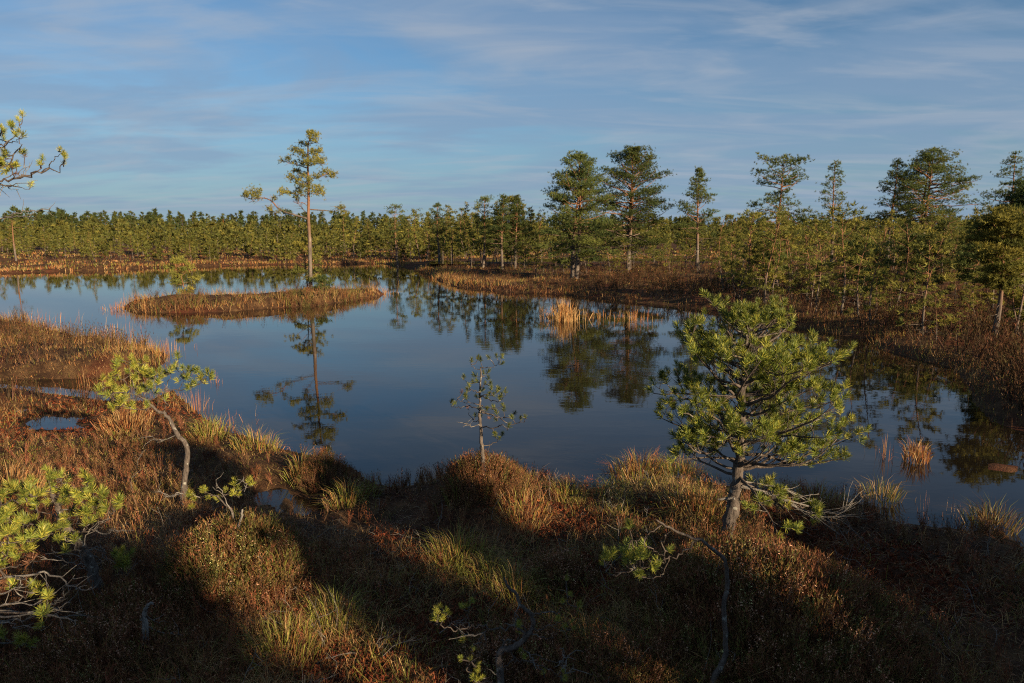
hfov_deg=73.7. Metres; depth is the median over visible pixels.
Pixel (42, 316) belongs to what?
sparse reeds
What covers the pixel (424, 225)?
bog pine
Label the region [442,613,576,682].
heather bush
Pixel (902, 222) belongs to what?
bog pine
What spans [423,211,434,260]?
bog pine
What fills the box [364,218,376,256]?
bog pine
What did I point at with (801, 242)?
bog pine
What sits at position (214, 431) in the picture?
grass tussock
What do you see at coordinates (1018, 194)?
pine tree
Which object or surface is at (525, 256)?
bog pine
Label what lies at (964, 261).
bog pine
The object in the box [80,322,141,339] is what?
sparse reeds
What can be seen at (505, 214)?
bog pine
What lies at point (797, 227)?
bog pine
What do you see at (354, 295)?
heather bush
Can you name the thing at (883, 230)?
bog pine
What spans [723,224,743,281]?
bog pine
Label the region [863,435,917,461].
sparse reeds
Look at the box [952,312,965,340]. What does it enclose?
bog pine
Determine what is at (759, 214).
bog pine
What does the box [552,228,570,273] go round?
bog pine
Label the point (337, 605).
grass tussock
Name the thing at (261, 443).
grass tussock
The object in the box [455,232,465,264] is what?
bog pine
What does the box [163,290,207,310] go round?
heather bush
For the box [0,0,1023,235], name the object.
sky
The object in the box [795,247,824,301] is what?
bog pine
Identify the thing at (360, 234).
bog pine
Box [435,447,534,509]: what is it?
heather bush
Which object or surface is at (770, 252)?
bog pine
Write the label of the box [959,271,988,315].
bog pine
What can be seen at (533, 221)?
bog pine
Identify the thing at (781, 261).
bog pine
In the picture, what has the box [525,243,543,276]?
bog pine
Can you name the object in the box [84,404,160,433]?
grass tussock
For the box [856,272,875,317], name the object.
bog pine
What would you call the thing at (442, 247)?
bog pine
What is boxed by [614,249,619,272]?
bog pine
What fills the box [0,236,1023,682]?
ground
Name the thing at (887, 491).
grass tussock
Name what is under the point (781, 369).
pine tree
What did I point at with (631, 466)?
grass tussock
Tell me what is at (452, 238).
bog pine
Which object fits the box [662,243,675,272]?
bog pine
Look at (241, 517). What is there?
dead stub
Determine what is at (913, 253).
bog pine
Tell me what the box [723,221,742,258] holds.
bog pine
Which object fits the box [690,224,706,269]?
bog pine
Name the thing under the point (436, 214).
bog pine
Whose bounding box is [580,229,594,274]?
bog pine
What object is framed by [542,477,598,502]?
grass tussock
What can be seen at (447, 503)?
grass tussock
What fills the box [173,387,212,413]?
sparse reeds
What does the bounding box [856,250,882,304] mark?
bog pine
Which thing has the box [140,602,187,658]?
dead snag
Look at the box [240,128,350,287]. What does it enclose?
lone pine
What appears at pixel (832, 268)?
bog pine
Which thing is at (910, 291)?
bog pine
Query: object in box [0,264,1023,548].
lake water
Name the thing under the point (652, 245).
bog pine
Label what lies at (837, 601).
grass tussock
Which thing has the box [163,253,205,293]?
bog pine
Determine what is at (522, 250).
bog pine
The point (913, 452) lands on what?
grass tussock
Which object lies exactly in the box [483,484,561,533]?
grass tussock
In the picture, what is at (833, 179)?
pine tree
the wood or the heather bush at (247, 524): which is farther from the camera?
the wood
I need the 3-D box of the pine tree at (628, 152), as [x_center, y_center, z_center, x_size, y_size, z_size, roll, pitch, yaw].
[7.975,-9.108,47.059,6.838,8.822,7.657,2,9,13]
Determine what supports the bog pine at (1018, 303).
on the ground at (44, 368)
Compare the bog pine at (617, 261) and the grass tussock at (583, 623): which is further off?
the bog pine at (617, 261)
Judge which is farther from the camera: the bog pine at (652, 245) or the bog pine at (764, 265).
the bog pine at (652, 245)
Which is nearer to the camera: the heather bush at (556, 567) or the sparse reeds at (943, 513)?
the heather bush at (556, 567)
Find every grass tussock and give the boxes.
[0,454,66,503]
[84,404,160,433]
[167,413,250,443]
[215,598,352,681]
[216,530,275,580]
[220,425,292,452]
[236,545,335,590]
[268,445,338,484]
[278,575,400,638]
[310,474,380,512]
[346,473,387,504]
[403,519,511,571]
[430,473,472,508]
[452,547,525,591]
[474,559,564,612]
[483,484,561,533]
[536,605,614,663]
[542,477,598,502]
[588,446,685,480]
[640,452,730,480]
[650,481,754,522]
[767,564,898,637]
[773,476,862,514]
[844,472,924,507]
[896,437,936,464]
[934,492,1023,535]
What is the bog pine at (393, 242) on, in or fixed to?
on the ground at (44, 368)
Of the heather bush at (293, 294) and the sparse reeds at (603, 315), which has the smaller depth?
the sparse reeds at (603, 315)
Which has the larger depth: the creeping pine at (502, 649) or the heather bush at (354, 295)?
the heather bush at (354, 295)
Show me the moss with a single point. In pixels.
(902, 544)
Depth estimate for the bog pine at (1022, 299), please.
18.02 m
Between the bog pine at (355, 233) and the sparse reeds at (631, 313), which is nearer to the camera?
the sparse reeds at (631, 313)
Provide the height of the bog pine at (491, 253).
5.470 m
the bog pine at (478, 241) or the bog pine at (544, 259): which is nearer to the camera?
the bog pine at (544, 259)
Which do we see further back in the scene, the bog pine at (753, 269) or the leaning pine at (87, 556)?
the bog pine at (753, 269)
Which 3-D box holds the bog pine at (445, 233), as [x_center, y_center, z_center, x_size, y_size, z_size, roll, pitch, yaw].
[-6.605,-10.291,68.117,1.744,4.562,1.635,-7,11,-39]
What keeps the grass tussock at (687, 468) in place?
on the ground at (44, 368)
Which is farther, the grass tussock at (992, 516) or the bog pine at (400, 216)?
the bog pine at (400, 216)
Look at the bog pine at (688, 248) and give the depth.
47.53 m
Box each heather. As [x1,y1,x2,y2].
[0,253,1023,422]
[0,384,1023,682]
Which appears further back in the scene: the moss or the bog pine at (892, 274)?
the bog pine at (892, 274)
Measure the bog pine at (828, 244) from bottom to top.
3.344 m
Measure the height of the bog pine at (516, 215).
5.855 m
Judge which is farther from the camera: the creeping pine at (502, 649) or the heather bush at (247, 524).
the heather bush at (247, 524)
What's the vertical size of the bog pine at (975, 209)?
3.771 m
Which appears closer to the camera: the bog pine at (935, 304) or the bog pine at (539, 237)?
the bog pine at (935, 304)
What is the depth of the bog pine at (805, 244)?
40.67 m
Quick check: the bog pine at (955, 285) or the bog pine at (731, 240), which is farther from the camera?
the bog pine at (731, 240)
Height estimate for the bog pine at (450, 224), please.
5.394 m
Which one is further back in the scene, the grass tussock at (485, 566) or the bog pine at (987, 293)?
the bog pine at (987, 293)
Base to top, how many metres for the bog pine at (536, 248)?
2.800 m
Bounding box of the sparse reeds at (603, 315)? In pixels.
[584,309,634,321]
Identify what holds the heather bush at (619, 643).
on the ground at (44, 368)
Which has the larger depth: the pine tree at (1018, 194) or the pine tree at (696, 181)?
the pine tree at (696, 181)
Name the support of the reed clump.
on the lake water at (374, 386)
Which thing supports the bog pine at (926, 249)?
on the ground at (44, 368)
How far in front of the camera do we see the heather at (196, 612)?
5.09 m
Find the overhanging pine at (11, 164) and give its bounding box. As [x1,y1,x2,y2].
[0,109,68,219]
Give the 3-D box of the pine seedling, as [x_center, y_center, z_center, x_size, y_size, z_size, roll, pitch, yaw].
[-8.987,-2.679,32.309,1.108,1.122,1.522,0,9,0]
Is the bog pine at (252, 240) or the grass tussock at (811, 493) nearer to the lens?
the grass tussock at (811, 493)
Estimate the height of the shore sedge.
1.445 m
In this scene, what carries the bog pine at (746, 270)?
on the ground at (44, 368)
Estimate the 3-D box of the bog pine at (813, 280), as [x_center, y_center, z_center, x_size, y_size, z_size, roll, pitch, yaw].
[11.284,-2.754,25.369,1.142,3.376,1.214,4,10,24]
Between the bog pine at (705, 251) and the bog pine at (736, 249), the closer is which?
the bog pine at (736, 249)
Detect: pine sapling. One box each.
[159,472,255,530]
[450,353,526,480]
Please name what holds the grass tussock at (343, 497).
on the ground at (44, 368)
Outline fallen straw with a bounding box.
[0,406,1023,682]
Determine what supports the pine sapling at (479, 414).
on the ground at (44, 368)
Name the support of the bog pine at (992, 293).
on the ground at (44, 368)
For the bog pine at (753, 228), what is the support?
on the ground at (44, 368)
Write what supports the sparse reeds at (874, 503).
in the lake water at (374, 386)
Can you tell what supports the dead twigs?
on the ground at (44, 368)
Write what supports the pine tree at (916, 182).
on the ground at (44, 368)
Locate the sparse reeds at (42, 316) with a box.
[4,309,107,325]
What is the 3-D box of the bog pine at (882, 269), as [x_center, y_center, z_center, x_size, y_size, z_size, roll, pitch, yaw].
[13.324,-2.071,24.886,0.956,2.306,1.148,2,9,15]
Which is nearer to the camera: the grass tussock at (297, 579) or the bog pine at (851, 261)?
the grass tussock at (297, 579)
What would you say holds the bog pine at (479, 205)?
on the ground at (44, 368)
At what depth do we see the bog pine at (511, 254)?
52.43 m
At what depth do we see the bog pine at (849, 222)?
23.20 m
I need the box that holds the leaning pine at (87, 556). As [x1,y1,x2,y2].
[26,464,135,601]
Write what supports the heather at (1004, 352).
on the ground at (44, 368)
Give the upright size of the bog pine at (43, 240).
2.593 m
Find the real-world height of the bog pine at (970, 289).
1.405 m
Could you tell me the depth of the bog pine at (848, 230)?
47.81 m
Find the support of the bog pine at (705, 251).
on the ground at (44, 368)
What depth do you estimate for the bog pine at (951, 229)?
36.67 m
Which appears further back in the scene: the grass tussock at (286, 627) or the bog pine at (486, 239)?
the bog pine at (486, 239)
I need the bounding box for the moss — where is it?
[0,392,1022,682]
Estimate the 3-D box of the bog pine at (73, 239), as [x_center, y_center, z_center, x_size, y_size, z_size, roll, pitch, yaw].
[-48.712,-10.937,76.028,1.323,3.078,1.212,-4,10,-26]
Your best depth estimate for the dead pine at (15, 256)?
63.57 m
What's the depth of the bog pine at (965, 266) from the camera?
26.99 m
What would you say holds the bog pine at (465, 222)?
on the ground at (44, 368)
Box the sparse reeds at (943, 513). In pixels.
[915,495,1007,530]
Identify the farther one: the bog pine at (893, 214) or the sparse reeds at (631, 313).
the bog pine at (893, 214)
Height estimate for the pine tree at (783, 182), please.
6.632 m
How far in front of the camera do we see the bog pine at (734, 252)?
28.69 m
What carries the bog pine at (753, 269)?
on the ground at (44, 368)
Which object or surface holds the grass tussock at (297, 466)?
on the ground at (44, 368)
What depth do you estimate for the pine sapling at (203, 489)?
5.60 m
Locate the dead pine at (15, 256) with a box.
[0,218,24,260]
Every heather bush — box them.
[151,505,317,611]
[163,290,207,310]
[272,287,328,307]
[294,449,362,496]
[328,287,367,301]
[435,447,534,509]
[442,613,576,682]
[522,540,599,592]
[574,618,680,682]
[609,540,736,614]
[642,527,936,682]
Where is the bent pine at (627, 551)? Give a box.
[597,518,729,682]
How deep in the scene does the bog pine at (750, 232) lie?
28.40 m
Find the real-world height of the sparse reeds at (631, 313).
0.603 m
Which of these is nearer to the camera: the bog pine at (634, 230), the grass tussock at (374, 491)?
the grass tussock at (374, 491)
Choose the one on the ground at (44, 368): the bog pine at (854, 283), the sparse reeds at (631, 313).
the bog pine at (854, 283)
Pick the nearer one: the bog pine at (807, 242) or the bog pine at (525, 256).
the bog pine at (807, 242)
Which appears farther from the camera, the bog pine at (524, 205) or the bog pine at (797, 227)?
the bog pine at (524, 205)
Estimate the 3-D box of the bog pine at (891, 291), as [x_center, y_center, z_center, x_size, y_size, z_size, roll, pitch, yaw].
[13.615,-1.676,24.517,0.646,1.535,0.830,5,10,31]
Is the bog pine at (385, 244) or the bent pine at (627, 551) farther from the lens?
the bog pine at (385, 244)
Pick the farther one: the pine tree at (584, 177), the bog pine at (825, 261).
the pine tree at (584, 177)
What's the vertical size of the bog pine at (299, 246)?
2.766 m
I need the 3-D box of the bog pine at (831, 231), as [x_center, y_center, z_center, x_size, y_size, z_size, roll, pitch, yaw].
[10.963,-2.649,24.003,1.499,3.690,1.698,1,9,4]
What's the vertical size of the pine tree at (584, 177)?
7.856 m
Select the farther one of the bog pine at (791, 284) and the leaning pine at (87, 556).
the bog pine at (791, 284)
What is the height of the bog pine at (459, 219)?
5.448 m
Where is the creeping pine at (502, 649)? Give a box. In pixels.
[430,574,590,682]
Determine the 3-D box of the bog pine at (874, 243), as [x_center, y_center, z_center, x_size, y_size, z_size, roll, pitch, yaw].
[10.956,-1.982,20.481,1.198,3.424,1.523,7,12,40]
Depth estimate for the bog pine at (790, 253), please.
35.16 m
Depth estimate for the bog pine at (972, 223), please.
29.43 m
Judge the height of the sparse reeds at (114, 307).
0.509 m
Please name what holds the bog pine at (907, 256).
on the ground at (44, 368)
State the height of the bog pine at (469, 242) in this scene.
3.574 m
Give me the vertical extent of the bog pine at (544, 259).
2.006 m
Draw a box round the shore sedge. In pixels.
[0,248,1023,428]
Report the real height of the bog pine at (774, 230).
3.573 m
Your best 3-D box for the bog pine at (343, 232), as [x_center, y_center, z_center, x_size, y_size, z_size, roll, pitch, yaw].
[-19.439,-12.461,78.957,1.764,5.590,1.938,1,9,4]
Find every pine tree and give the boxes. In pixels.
[531,150,623,278]
[584,143,678,269]
[644,288,877,539]
[666,166,722,271]
[747,151,817,284]
[812,160,859,274]
[862,157,924,256]
[875,146,981,239]
[962,178,1023,289]
[976,150,1023,205]
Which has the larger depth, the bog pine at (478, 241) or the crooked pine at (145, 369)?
the bog pine at (478, 241)
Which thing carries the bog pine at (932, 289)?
on the ground at (44, 368)
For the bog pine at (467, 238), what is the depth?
52.60 m
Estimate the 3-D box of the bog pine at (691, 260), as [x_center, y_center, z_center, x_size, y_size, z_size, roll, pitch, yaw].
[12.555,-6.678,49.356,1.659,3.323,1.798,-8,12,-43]
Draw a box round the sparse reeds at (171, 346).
[151,338,194,352]
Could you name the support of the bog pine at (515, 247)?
on the ground at (44, 368)
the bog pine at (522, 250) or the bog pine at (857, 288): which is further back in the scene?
the bog pine at (522, 250)
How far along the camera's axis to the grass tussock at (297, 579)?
5.31 m
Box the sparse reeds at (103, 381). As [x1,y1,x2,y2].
[52,367,192,391]
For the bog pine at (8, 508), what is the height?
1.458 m
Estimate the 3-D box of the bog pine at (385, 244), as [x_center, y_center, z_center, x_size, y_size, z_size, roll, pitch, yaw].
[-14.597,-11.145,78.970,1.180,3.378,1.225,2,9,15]
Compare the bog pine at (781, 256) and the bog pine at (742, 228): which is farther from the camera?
the bog pine at (742, 228)
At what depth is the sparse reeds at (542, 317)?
24.62 m
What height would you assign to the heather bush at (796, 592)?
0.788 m
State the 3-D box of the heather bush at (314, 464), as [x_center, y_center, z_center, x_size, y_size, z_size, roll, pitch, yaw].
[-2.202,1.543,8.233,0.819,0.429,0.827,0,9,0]
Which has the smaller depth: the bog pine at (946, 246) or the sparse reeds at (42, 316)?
the bog pine at (946, 246)
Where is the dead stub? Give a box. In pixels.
[236,509,243,541]
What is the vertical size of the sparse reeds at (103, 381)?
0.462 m
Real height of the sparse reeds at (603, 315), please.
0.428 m
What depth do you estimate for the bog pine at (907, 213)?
29.28 m
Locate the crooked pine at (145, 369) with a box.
[94,350,214,507]
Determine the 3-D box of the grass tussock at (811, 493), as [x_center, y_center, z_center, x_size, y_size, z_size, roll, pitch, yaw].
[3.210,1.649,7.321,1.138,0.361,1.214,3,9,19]
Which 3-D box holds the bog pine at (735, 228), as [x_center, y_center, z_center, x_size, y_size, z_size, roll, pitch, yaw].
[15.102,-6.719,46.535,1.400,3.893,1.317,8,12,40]
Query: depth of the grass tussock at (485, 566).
5.65 m
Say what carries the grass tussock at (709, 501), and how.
on the ground at (44, 368)
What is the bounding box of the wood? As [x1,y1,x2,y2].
[0,205,983,262]
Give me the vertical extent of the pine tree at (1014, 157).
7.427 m
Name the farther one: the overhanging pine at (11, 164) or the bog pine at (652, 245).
the bog pine at (652, 245)
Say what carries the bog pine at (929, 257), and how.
on the ground at (44, 368)
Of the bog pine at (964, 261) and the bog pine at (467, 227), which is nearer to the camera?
the bog pine at (964, 261)
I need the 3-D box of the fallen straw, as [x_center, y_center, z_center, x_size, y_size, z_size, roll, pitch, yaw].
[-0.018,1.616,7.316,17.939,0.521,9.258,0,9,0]
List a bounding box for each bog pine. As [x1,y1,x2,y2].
[0,476,95,670]
[3,227,11,250]
[39,232,48,252]
[70,230,80,254]
[83,232,99,258]
[115,235,123,256]
[126,233,136,255]
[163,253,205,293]
[183,237,197,258]
[247,232,255,255]
[279,236,329,286]
[336,211,350,253]
[346,216,360,258]
[355,223,365,249]
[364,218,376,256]
[380,231,389,256]
[384,203,405,266]
[385,217,397,257]
[388,217,405,253]
[402,216,412,249]
[406,209,423,260]
[408,213,421,261]
[418,218,435,247]
[423,203,450,261]
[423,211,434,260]
[430,224,450,261]
[441,204,459,262]
[441,216,453,257]
[446,228,456,259]
[450,201,480,265]
[454,207,467,257]
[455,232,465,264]
[463,225,476,265]
[463,234,477,266]
[464,215,473,254]
[467,212,479,256]
[472,195,497,267]
[472,210,486,264]
[480,226,490,261]
[481,201,511,263]
[483,193,515,267]
[483,216,506,265]
[494,195,523,244]
[498,195,522,266]
[499,194,534,268]
[512,246,524,265]
[516,207,536,265]
[518,204,533,263]
[518,242,530,267]
[520,243,530,271]
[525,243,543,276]
[532,212,547,261]
[533,232,542,262]
[540,248,550,273]
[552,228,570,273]
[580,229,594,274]
[598,235,621,270]
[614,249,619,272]
[618,241,634,263]
[631,224,641,267]
[635,227,654,263]
[643,226,661,262]
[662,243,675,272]
[674,248,686,268]
[676,228,694,268]
[678,237,692,261]
[683,233,695,264]
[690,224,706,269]
[700,241,711,262]
[710,213,736,289]
[712,238,723,256]
[715,232,739,284]
[719,239,744,298]
[722,208,767,296]
[722,216,742,258]
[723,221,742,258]
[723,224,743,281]
[726,213,758,268]
[728,238,744,264]
[734,211,766,297]
[736,216,747,241]
[737,232,776,298]
[744,247,755,291]
[747,210,800,303]
[748,238,783,302]
[750,220,792,297]
[756,211,794,301]
[756,213,775,283]
[756,235,793,296]
[757,224,799,297]
[766,208,808,296]
[779,220,810,280]
[784,264,800,304]
[787,240,802,270]
[791,222,837,300]
[795,230,813,267]
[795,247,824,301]
[797,218,816,268]
[799,223,831,307]
[801,213,848,311]
[808,219,838,258]
[811,201,877,314]
[814,247,832,290]
[816,232,836,260]
[817,222,845,277]
[825,235,895,304]
[826,255,839,289]
[832,229,881,321]
[833,281,840,313]
[839,228,855,245]
[842,220,889,305]
[848,264,859,304]
[851,215,875,238]
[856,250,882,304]
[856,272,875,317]
[858,218,900,324]
[863,254,890,310]
[865,272,887,323]
[867,218,895,257]
[881,217,923,304]
[882,275,898,305]
[883,218,961,334]
[884,273,904,312]
[885,209,905,271]
[886,210,914,283]
[888,232,957,305]
[889,225,922,285]
[890,242,922,300]
[891,228,906,268]
[897,258,927,318]
[906,226,954,301]
[908,263,939,300]
[918,213,943,253]
[922,277,939,311]
[925,286,953,338]
[935,211,965,275]
[943,204,1023,334]
[944,254,959,289]
[944,258,970,299]
[947,227,978,296]
[951,205,988,287]
[951,206,983,271]
[951,240,992,309]
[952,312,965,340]
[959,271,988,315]
[961,283,979,319]
[978,210,1015,311]
[978,263,998,308]
[988,254,1023,333]
[1001,289,1023,333]
[1009,203,1023,335]
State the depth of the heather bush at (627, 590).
5.10 m
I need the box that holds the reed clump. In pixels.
[533,298,592,322]
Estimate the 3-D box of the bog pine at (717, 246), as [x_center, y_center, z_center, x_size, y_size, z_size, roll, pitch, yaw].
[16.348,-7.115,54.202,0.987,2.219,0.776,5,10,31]
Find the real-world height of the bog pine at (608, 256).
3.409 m
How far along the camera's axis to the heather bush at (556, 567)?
5.53 m
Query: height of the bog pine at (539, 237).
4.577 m
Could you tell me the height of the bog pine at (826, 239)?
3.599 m
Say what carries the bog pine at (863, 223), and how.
on the ground at (44, 368)
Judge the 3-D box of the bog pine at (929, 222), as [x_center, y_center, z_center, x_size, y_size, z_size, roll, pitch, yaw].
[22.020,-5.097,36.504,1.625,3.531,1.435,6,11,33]
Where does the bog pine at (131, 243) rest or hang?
on the ground at (44, 368)
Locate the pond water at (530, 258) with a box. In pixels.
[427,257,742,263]
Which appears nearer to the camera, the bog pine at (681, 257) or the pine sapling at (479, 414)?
the pine sapling at (479, 414)
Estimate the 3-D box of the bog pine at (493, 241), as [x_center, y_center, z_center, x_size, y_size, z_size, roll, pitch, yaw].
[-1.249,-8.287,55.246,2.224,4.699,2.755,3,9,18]
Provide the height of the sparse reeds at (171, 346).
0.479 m
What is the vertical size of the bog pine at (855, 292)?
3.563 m
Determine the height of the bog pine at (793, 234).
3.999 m
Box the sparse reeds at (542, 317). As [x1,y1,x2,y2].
[539,306,546,318]
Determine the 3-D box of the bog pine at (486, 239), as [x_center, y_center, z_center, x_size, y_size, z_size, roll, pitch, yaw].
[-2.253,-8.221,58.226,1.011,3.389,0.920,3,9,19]
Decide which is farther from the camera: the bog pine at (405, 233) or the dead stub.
the bog pine at (405, 233)
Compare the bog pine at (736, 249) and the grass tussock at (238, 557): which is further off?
the bog pine at (736, 249)
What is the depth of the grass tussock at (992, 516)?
7.02 m
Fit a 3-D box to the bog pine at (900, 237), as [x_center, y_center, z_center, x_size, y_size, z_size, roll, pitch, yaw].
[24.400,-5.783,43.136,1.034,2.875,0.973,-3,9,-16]
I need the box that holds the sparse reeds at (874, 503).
[847,495,908,517]
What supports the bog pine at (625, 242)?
on the ground at (44, 368)
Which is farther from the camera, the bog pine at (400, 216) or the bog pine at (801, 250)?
the bog pine at (400, 216)
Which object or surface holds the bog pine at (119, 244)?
on the ground at (44, 368)
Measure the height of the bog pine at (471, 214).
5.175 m
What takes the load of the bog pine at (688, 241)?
on the ground at (44, 368)
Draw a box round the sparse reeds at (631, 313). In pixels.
[613,309,663,322]
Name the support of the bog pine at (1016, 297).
on the ground at (44, 368)
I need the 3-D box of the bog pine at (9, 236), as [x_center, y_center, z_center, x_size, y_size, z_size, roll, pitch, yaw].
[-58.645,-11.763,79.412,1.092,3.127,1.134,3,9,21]
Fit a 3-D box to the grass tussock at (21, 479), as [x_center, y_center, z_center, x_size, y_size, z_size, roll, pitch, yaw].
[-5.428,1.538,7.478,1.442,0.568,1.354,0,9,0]
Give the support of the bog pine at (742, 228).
on the ground at (44, 368)
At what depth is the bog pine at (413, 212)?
72.24 m
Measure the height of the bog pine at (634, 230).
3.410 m
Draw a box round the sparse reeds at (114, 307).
[100,301,123,310]
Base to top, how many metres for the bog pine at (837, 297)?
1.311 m
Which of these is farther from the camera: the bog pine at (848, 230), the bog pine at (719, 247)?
the bog pine at (848, 230)
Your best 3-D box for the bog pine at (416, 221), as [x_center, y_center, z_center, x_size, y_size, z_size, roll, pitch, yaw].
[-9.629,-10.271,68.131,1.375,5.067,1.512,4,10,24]
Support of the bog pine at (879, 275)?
on the ground at (44, 368)
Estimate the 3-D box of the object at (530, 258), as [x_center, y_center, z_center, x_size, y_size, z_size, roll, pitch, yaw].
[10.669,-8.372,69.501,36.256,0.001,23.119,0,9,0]
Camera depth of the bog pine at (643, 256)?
52.33 m
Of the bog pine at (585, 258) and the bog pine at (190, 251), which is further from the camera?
the bog pine at (190, 251)
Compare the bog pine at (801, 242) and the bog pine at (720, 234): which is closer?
the bog pine at (720, 234)
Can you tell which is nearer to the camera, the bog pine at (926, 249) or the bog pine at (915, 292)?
the bog pine at (915, 292)
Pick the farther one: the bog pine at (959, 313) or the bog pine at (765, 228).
the bog pine at (765, 228)
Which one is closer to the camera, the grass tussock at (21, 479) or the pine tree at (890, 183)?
the grass tussock at (21, 479)
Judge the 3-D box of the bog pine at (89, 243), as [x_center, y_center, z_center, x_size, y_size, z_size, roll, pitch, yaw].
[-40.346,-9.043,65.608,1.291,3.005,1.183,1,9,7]
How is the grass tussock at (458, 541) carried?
on the ground at (44, 368)
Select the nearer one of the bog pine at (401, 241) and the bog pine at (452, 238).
the bog pine at (452, 238)
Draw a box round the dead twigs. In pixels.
[0,440,1022,682]
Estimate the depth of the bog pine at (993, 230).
17.65 m
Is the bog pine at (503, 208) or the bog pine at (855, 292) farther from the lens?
the bog pine at (503, 208)

